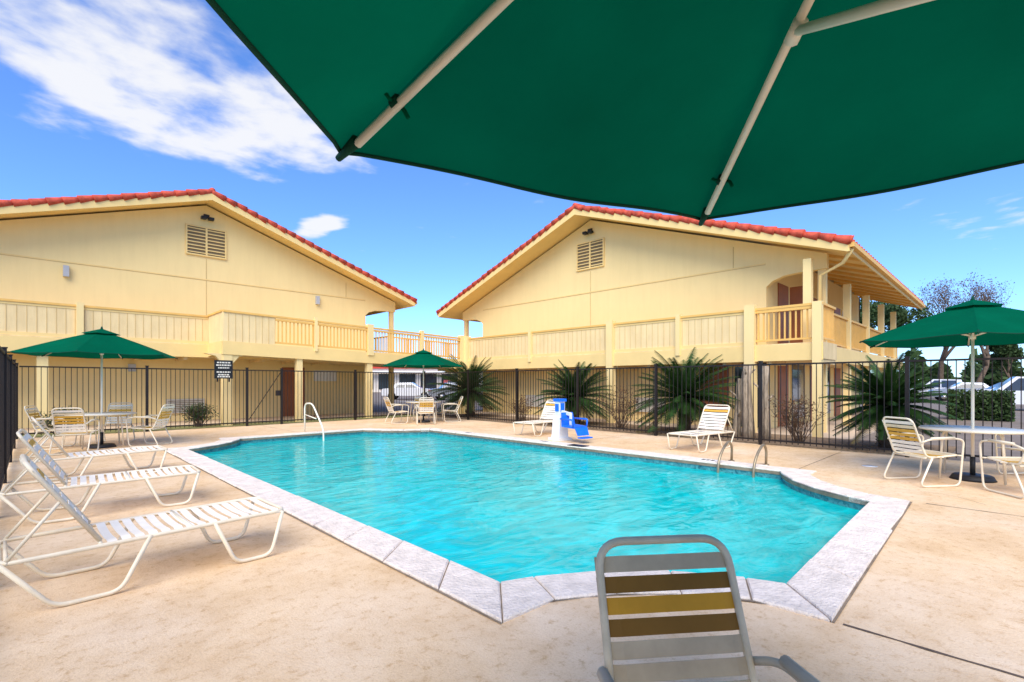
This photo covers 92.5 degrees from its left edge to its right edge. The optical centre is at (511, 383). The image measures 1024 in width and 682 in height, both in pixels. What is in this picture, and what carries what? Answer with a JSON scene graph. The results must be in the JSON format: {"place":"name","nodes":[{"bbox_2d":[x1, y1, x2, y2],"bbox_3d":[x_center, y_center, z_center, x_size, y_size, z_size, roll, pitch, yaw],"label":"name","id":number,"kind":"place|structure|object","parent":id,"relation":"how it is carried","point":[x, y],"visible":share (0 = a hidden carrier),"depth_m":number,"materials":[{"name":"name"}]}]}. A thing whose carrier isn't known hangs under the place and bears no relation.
{"place":"outdoors","nodes":[
{"label":"outdoors","id":0,"kind":"place"},
{"bbox_2d":[23,415,419,437],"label":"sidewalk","id":1,"kind":"structure","parent":0,"point":[204,426],"depth_m":15.55,"materials":[{"name":"beige concrete"}]},
{"bbox_2d":[36,405,85,433],"bbox_3d":[-11.976,0.980,12.940,1.159,0.814,1.030,0,0,-44],"label":"green shrub","id":2,"kind":"object","parent":1,"relation":"on","point":[50,424],"visible":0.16,"depth_m":12.88,"materials":[{"name":"green plant"}]},
{"bbox_2d":[179,402,218,426],"bbox_3d":[-9.714,0.971,15.167,1.102,0.831,0.857,0,0,-44],"label":"green shrub","id":3,"kind":"object","parent":1,"relation":"on","point":[197,414],"visible":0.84,"depth_m":15.05,"materials":[{"name":"green plant"}]},
{"bbox_2d":[18,407,910,438],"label":"sidewalk","id":4,"kind":"structure","parent":0,"point":[783,431],"depth_m":16.35,"materials":[{"name":"concrete"}]},
{"bbox_2d":[463,248,853,436],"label":"columns","id":5,"kind":"structure","parent":4,"relation":"on","point":[815,322],"depth_m":13.22,"materials":[{"name":"paint"}]},
{"bbox_2d":[0,416,1023,681],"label":"pool deck","id":6,"kind":"structure","parent":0,"point":[302,602],"depth_m":3.02,"materials":[{"name":"concrete"}]},
{"bbox_2d":[0,346,18,490],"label":"metal fence","id":7,"kind":"object","parent":6,"relation":"on","point":[8,399],"visible":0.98,"depth_m":7.57,"materials":[{"name":"metal"}]},
{"bbox_2d":[24,405,78,449],"bbox_3d":[-9.573,0.908,10.178,0.718,0.899,0.594,0,0,-22],"label":"strap chair","id":8,"kind":"object","parent":6,"relation":"on","point":[35,409],"visible":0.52,"depth_m":10.03,"materials":[{"name":"white plastic"}]},
{"bbox_2d":[49,408,99,453],"bbox_3d":[-8.449,0.908,9.461,0.594,0.899,0.718,0,0,-24],"label":"strap chair","id":9,"kind":"object","parent":6,"relation":"on","point":[64,431],"visible":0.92,"depth_m":9.27,"materials":[{"name":"white plastic"}]},
{"bbox_2d":[7,326,177,448],"bbox_3d":[-8.695,0.079,10.381,2.786,2.558,2.661,0,0,-44],"label":"patio umbrella","id":10,"kind":"object","parent":6,"relation":"on","point":[101,343],"visible":0.98,"depth_m":10.05,"materials":[{"name":"fabric"}]},
{"bbox_2d":[19,417,167,483],"bbox_3d":[-6.061,0.911,7.168,0.672,0.896,1.619,0,0,44],"label":"chaise lounge","id":11,"kind":"object","parent":6,"relation":"on","point":[122,452],"visible":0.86,"depth_m":7.17,"materials":[{"name":"white plastic"}]},
{"bbox_2d":[0,429,200,523],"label":"chaise lounge","id":12,"kind":"object","parent":6,"relation":"on","point":[93,478],"visible":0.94,"depth_m":5.12,"materials":[{"name":"white plastic"}]},
{"bbox_2d":[64,412,136,448],"bbox_3d":[-8.695,0.990,10.381,1.188,0.703,1.188,0,0,-44],"label":"patio table","id":13,"kind":"object","parent":6,"relation":"on","point":[117,414],"visible":0.8,"depth_m":10.36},
{"bbox_2d":[95,402,134,443],"bbox_3d":[-9.088,0.908,11.248,0.594,0.899,0.718,0,0,-24],"label":"strap chair","id":14,"kind":"object","parent":6,"relation":"on","point":[110,406],"visible":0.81,"depth_m":11.44,"materials":[{"name":"white plastic"}]},
{"bbox_2d":[0,454,283,606],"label":"chaise lounge","id":15,"kind":"object","parent":6,"relation":"on","point":[36,472],"visible":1,"depth_m":3.39,"materials":[{"name":"white plastic"}]},
{"bbox_2d":[126,404,174,446],"bbox_3d":[-7.841,0.908,10.670,0.718,0.899,0.594,0,0,-7],"label":"strap chair","id":16,"kind":"object","parent":6,"relation":"on","point":[155,426],"visible":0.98,"depth_m":10.66,"materials":[{"name":"white plastic"}]},
{"bbox_2d":[19,366,422,435],"bbox_3d":[-7.805,0.435,16.055,11.772,1.850,0.080,0,0,-44],"label":"metal fence","id":17,"kind":"object","parent":6,"relation":"on","point":[281,370],"visible":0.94,"depth_m":15.18,"materials":[{"name":"metal"}]},
{"bbox_2d":[214,360,232,381],"bbox_3d":[-8.837,-0.370,15.000,0.500,0.660,0.064,0,0,-44],"label":"emergency sign","id":18,"kind":"object","parent":17,"relation":"attached to","point":[223,369],"visible":1,"depth_m":14.98,"materials":[{"name":"metal"}]},
{"bbox_2d":[249,373,279,419],"bbox_3d":[-8.002,0.410,15.855,0.967,1.511,0.090,0,0,-44],"label":"fence gate","id":19,"kind":"object","parent":17,"relation":"attached to","point":[277,392],"visible":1,"depth_m":16.00,"materials":[{"name":"metal"}]},
{"bbox_2d":[304,403,323,440],"bbox_3d":[-5.266,1.194,13.025,0.040,1.335,1.282,0,0,-44],"label":"pool handrail","id":20,"kind":"object","parent":6,"relation":"on","point":[305,415],"visible":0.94,"depth_m":13.13,"materials":[{"name":"silver metal"}]},
{"bbox_2d":[383,397,408,423],"bbox_3d":[-3.901,0.908,16.438,0.718,0.899,0.594,0,0,-34],"label":"strap chair","id":21,"kind":"object","parent":6,"relation":"on","point":[390,408],"visible":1,"depth_m":16.37,"materials":[{"name":"white plastic"}]},
{"bbox_2d":[413,395,429,419],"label":"strap chair","id":22,"kind":"object","parent":6,"relation":"on","point":[415,397],"visible":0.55,"depth_m":18.19,"materials":[{"name":"white plastic"}]},
{"bbox_2d":[382,349,463,422],"bbox_3d":[-3.074,0.079,17.004,2.661,2.558,2.786,0,0,28],"label":"patio umbrella","id":23,"kind":"object","parent":6,"relation":"on","point":[423,358],"visible":1,"depth_m":16.61,"materials":[{"name":"fabric"}]},
{"bbox_2d":[406,401,440,422],"bbox_3d":[-3.074,0.990,17.004,1.188,0.703,1.188,0,0,-44],"label":"patio table","id":24,"kind":"object","parent":6,"relation":"on","point":[411,402],"visible":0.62,"depth_m":17.00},
{"bbox_2d":[416,397,434,424],"bbox_3d":[-2.825,0.908,16.033,0.594,0.899,0.718,0,0,-14],"label":"strap chair","id":25,"kind":"object","parent":6,"relation":"on","point":[426,407],"visible":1,"depth_m":15.82,"materials":[{"name":"white plastic"}]},
{"bbox_2d":[441,396,462,421],"bbox_3d":[-2.103,0.908,17.253,0.718,0.899,0.594,0,0,-14],"label":"strap chair","id":26,"kind":"object","parent":6,"relation":"on","point":[458,405],"visible":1,"depth_m":17.12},
{"bbox_2d":[8,424,1023,677],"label":"deck joints","id":27,"kind":"object","parent":6,"relation":"on","point":[874,632],"visible":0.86,"depth_m":2.51,"materials":[{"name":"brown concrete"}]},
{"bbox_2d":[513,400,554,436],"bbox_3d":[0.769,0.911,13.089,0.672,0.896,1.619,0,0,40],"label":"chaise lounge","id":28,"kind":"object","parent":6,"relation":"on","point":[548,418],"visible":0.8,"depth_m":13.37,"materials":[{"name":"white plastic"}]},
{"bbox_2d":[167,428,911,623],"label":"swimming pool","id":29,"kind":"structure","parent":6,"relation":"in","point":[500,529],"depth_m":5.67,"materials":[{"name":"liquid"}]},
{"bbox_2d":[548,398,592,440],"bbox_3d":[1.359,0.866,11.445,0.514,0.989,1.140,0,0,-36],"label":"pool lift","id":30,"kind":"object","parent":6,"relation":"on","point":[563,421],"visible":1,"depth_m":11.60,"materials":[{"name":"white plastic"}]},
{"bbox_2d":[205,0,1023,225],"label":"patio umbrella","id":31,"kind":"object","parent":6,"relation":"on","point":[702,111],"visible":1,"depth_m":1.26,"materials":[{"name":"fabric"}]},
{"bbox_2d":[667,404,734,452],"bbox_3d":[3.949,0.911,10.198,1.619,0.896,0.672,0,0,-40],"label":"chaise lounge","id":32,"kind":"object","parent":6,"relation":"on","point":[708,431],"visible":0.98,"depth_m":10.40,"materials":[{"name":"white plastic"}]},
{"bbox_2d":[594,534,819,681],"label":"strap chair","id":33,"kind":"object","parent":6,"relation":"on","point":[745,664],"visible":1,"depth_m":1.44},
{"bbox_2d":[424,356,1023,460],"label":"metal fence","id":34,"kind":"object","parent":6,"relation":"on","point":[760,364],"visible":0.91,"depth_m":11.24,"materials":[{"name":"metal"}]},
{"bbox_2d":[717,441,768,476],"bbox_3d":[3.809,1.509,8.124,0.689,1.033,0.660,0,0,-44],"label":"pool ladder","id":35,"kind":"object","parent":6,"relation":"on","point":[755,458],"visible":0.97,"depth_m":8.12,"materials":[{"name":"silver metal"}]},
{"bbox_2d":[882,416,964,486],"bbox_3d":[5.550,0.908,6.670,0.718,0.899,0.594,0,0,-6],"label":"strap chair","id":36,"kind":"object","parent":6,"relation":"on","point":[921,453],"visible":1,"depth_m":6.60,"materials":[{"name":"white plastic"}]},
{"bbox_2d":[859,296,1023,482],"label":"patio umbrella","id":37,"kind":"object","parent":6,"relation":"on","point":[972,322],"visible":1,"depth_m":6.81,"materials":[{"name":"fabric"}]},
{"bbox_2d":[918,425,1023,484],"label":"patio table","id":38,"kind":"object","parent":6,"relation":"on","point":[1001,432],"visible":0.98,"depth_m":6.78,"materials":[{"name":"white metal"}]},
{"bbox_2d":[979,439,1023,498],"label":"strap chair","id":39,"kind":"object","parent":6,"relation":"on","point":[1013,462],"visible":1,"depth_m":6.05,"materials":[{"name":"white metal"}]},
{"bbox_2d":[994,434,1023,473],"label":"strap chair","id":40,"kind":"object","parent":6,"relation":"on","point":[1009,448],"visible":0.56,"depth_m":7.25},
{"bbox_2d":[0,0,1023,379],"label":"sky","id":41,"kind":"structure","parent":0,"point":[98,97],"materials":[{"name":"blue"}]},
{"bbox_2d":[374,392,1023,464],"bbox_3d":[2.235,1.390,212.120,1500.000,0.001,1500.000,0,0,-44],"label":"ground","id":42,"kind":"structure","parent":0,"point":[1016,424],"depth_m":13.79,"materials":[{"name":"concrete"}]},
{"bbox_2d":[0,206,394,427],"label":"walls","id":43,"kind":"structure","parent":42,"relation":"on","point":[152,240],"depth_m":17.19,"materials":[{"name":"paint"}]},
{"bbox_2d":[0,214,364,314],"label":"wall details","id":44,"kind":"structure","parent":43,"relation":"attached to","point":[205,241],"depth_m":17.88,"materials":[{"name":"beige wood"}]},
{"bbox_2d":[37,265,335,430],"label":"ground floor fittings","id":45,"kind":"object","parent":43,"relation":"attached to","point":[325,376],"visible":0.64,"depth_m":17.47,"materials":[{"name":"paint"}]},
{"bbox_2d":[0,312,411,411],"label":"balconies","id":46,"kind":"structure","parent":43,"relation":"attached to","point":[182,351],"depth_m":16.06,"materials":[{"name":"paint"}]},
{"bbox_2d":[0,298,208,343],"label":"front railing","id":47,"kind":"object","parent":46,"relation":"on","point":[30,318],"visible":0.94,"depth_m":14.58,"materials":[{"name":"paint"}]},
{"bbox_2d":[0,193,416,315],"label":"roof structure","id":48,"kind":"object","parent":43,"relation":"on","point":[211,200],"visible":0.22,"depth_m":17.68,"materials":[{"name":"beige wood"}]},
{"bbox_2d":[0,188,416,302],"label":"roof tiles","id":49,"kind":"object","parent":43,"relation":"on","point":[80,199],"visible":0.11,"depth_m":16.69,"materials":[{"name":"red tile"}]},
{"bbox_2d":[204,309,463,425],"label":"elevated walkway","id":50,"kind":"structure","parent":42,"relation":"on","point":[234,335],"depth_m":17.15,"materials":[{"name":"paint"}]},
{"bbox_2d":[382,382,429,398],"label":"parked car","id":51,"kind":"object","parent":42,"relation":"on","point":[414,389],"visible":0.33,"depth_m":40.96,"materials":[{"name":"white metal"}]},
{"bbox_2d":[373,367,482,391],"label":"distant store","id":52,"kind":"structure","parent":42,"relation":"on","point":[409,371],"depth_m":75.56,"materials":[{"name":"white glass"}]},
{"bbox_2d":[429,382,482,400],"bbox_3d":[-4.520,0.667,40.356,4.530,1.455,1.820,0,0,-16],"label":"parked car","id":53,"kind":"object","parent":42,"relation":"on","point":[446,393],"visible":0.18,"depth_m":39.24,"materials":[{"name":"silver metal"}]},
{"bbox_2d":[463,220,859,428],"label":"walls","id":54,"kind":"structure","parent":42,"relation":"on","point":[635,255],"depth_m":17.55,"materials":[{"name":"paint"}]},
{"bbox_2d":[483,228,764,325],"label":"wall details","id":55,"kind":"structure","parent":54,"relation":"attached to","point":[590,254],"depth_m":18.75,"materials":[{"name":"beige wood"}]},
{"bbox_2d":[526,286,802,426],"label":"doors","id":56,"kind":"structure","parent":54,"relation":"attached to","point":[796,295],"depth_m":14.98,"materials":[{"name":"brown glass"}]},
{"bbox_2d":[438,269,902,432],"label":"balconies","id":57,"kind":"structure","parent":54,"relation":"attached to","point":[849,334],"depth_m":15.43,"materials":[{"name":"paint"}]},
{"bbox_2d":[469,302,835,359],"bbox_3d":[3.363,-1.527,17.552,1.370,0.990,13.786,0,0,-44],"label":"front railing","id":58,"kind":"object","parent":57,"relation":"on","point":[721,329],"visible":0.94,"depth_m":15.62,"materials":[{"name":"beige wood"}]},
{"bbox_2d":[437,209,924,321],"bbox_3d":[7.333,-4.871,23.093,14.040,3.242,17.334,0,0,-44],"label":"roof structure","id":59,"kind":"object","parent":54,"relation":"on","point":[862,272],"visible":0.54,"depth_m":17.59,"materials":[{"name":"beige wood"}]},
{"bbox_2d":[436,203,923,313],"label":"roof tiles","id":60,"kind":"object","parent":59,"relation":"on","point":[827,237],"visible":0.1,"depth_m":15.28,"materials":[{"name":"red tile"}]},
{"bbox_2d":[778,283,842,426],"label":"doors and windows","id":61,"kind":"structure","parent":54,"relation":"attached to","point":[783,295],"depth_m":15.90,"materials":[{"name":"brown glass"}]},
{"bbox_2d":[432,414,955,459],"bbox_3d":[3.006,1.370,15.220,2.288,0.060,15.912,0,0,-44],"label":"planting bed","id":62,"kind":"object","parent":42,"relation":"on","point":[951,449],"visible":0.36,"depth_m":11.80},
{"bbox_2d":[426,354,509,415],"bbox_3d":[-1.682,0.107,20.011,3.352,2.573,3.412,0,0,-44],"label":"sago palm","id":63,"kind":"object","parent":62,"relation":"on","point":[484,401],"visible":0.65,"depth_m":19.68,"materials":[{"name":"green plant"}]},
{"bbox_2d":[507,395,534,419],"bbox_3d":[0.280,0.895,17.459,1.157,0.982,1.192,0,0,-44],"label":"bare shrub","id":64,"kind":"object","parent":62,"relation":"on","point":[520,406],"visible":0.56,"depth_m":17.47,"materials":[{"name":"brown plant"}]},
{"bbox_2d":[532,359,614,423],"bbox_3d":[2.127,0.301,16.184,2.814,2.185,2.831,0,0,-44],"label":"sago palm","id":65,"kind":"object","parent":62,"relation":"on","point":[561,382],"visible":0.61,"depth_m":15.83,"materials":[{"name":"green plant"}]},
{"bbox_2d":[593,385,648,427],"bbox_3d":[3.143,0.723,14.424,1.462,1.327,1.653,0,0,-16],"label":"bare shrub","id":66,"kind":"object","parent":62,"relation":"on","point":[619,409],"visible":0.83,"depth_m":14.39,"materials":[{"name":"brown plant"}]},
{"bbox_2d":[626,347,741,432],"bbox_3d":[4.665,0.188,13.351,2.997,2.410,3.201,0,0,-44],"label":"sago palm","id":67,"kind":"object","parent":62,"relation":"on","point":[681,400],"visible":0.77,"depth_m":13.00,"materials":[{"name":"green plant"}]},
{"bbox_2d":[730,366,773,438],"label":"dead tree trunks","id":68,"kind":"object","parent":62,"relation":"on","point":[747,409],"visible":0.66,"depth_m":12.05,"materials":[{"name":"grey wood"}]},
{"bbox_2d":[765,391,830,443],"bbox_3d":[6.353,0.784,11.068,1.248,1.204,1.338,0,0,2],"label":"bare shrub","id":69,"kind":"object","parent":62,"relation":"on","point":[795,423],"visible":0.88,"depth_m":10.92,"materials":[{"name":"brown plant"}]},
{"bbox_2d":[819,350,962,447],"bbox_3d":[7.741,0.365,10.110,2.397,2.058,2.312,0,0,-44],"label":"sago palm","id":70,"kind":"object","parent":62,"relation":"on","point":[895,399],"visible":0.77,"depth_m":9.81,"materials":[{"name":"green plant"}]},
{"bbox_2d":[860,298,933,357],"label":"oak tree","id":71,"kind":"object","parent":42,"relation":"on","point":[904,316],"visible":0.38,"depth_m":50.37,"materials":[{"name":"green plant"}]},
{"bbox_2d":[913,379,961,398],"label":"parked car","id":72,"kind":"object","parent":42,"relation":"on","point":[950,382],"visible":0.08,"depth_m":41.64,"materials":[{"name":"white metal"}]},
{"bbox_2d":[860,348,1023,387],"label":"distant tree line","id":73,"kind":"object","parent":42,"relation":"on","point":[1016,371],"visible":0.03,"depth_m":82.76,"materials":[{"name":"green plant"}]},
{"bbox_2d":[926,382,988,400],"bbox_3d":[35.332,0.667,38.241,4.530,1.455,1.820,0,0,32],"label":"parked car","id":74,"kind":"object","parent":42,"relation":"on","point":[960,385],"visible":0.27,"depth_m":37.86,"materials":[{"name":"silver metal"}]},
{"bbox_2d":[912,273,1014,378],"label":"bare tree","id":75,"kind":"object","parent":42,"relation":"on","point":[945,353],"visible":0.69,"depth_m":53.65,"materials":[{"name":"brown plant"}]},
{"bbox_2d":[930,272,1015,382],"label":"bare tree","id":76,"kind":"object","parent":42,"relation":"on","point":[985,353],"visible":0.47,"depth_m":52.40,"materials":[{"name":"brown plant"}]},
{"bbox_2d":[945,389,1015,421],"bbox_3d":[17.621,0.841,18.447,1.329,1.280,1.916,0,0,-44],"label":"hedge","id":77,"kind":"object","parent":42,"relation":"on","point":[1006,406],"visible":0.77,"depth_m":18.06,"materials":[{"name":"green plant"}]},
{"bbox_2d":[967,382,1002,390],"bbox_3d":[34.153,0.667,33.727,4.530,1.455,1.820,0,0,32],"label":"parked car","id":78,"kind":"object","parent":42,"relation":"on","point":[990,387],"visible":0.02,"depth_m":34.10,"materials":[{"name":"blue metal"}]},
{"bbox_2d":[960,377,1023,403],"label":"parked car","id":79,"kind":"object","parent":42,"relation":"on","point":[1016,384],"visible":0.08,"depth_m":24.52,"materials":[{"name":"white metal"}]},
{"bbox_2d":[977,344,1023,378],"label":"oak tree","id":80,"kind":"object","parent":42,"relation":"on","point":[1004,351],"visible":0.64,"depth_m":56.54,"materials":[{"name":"green plant"}]}
]}

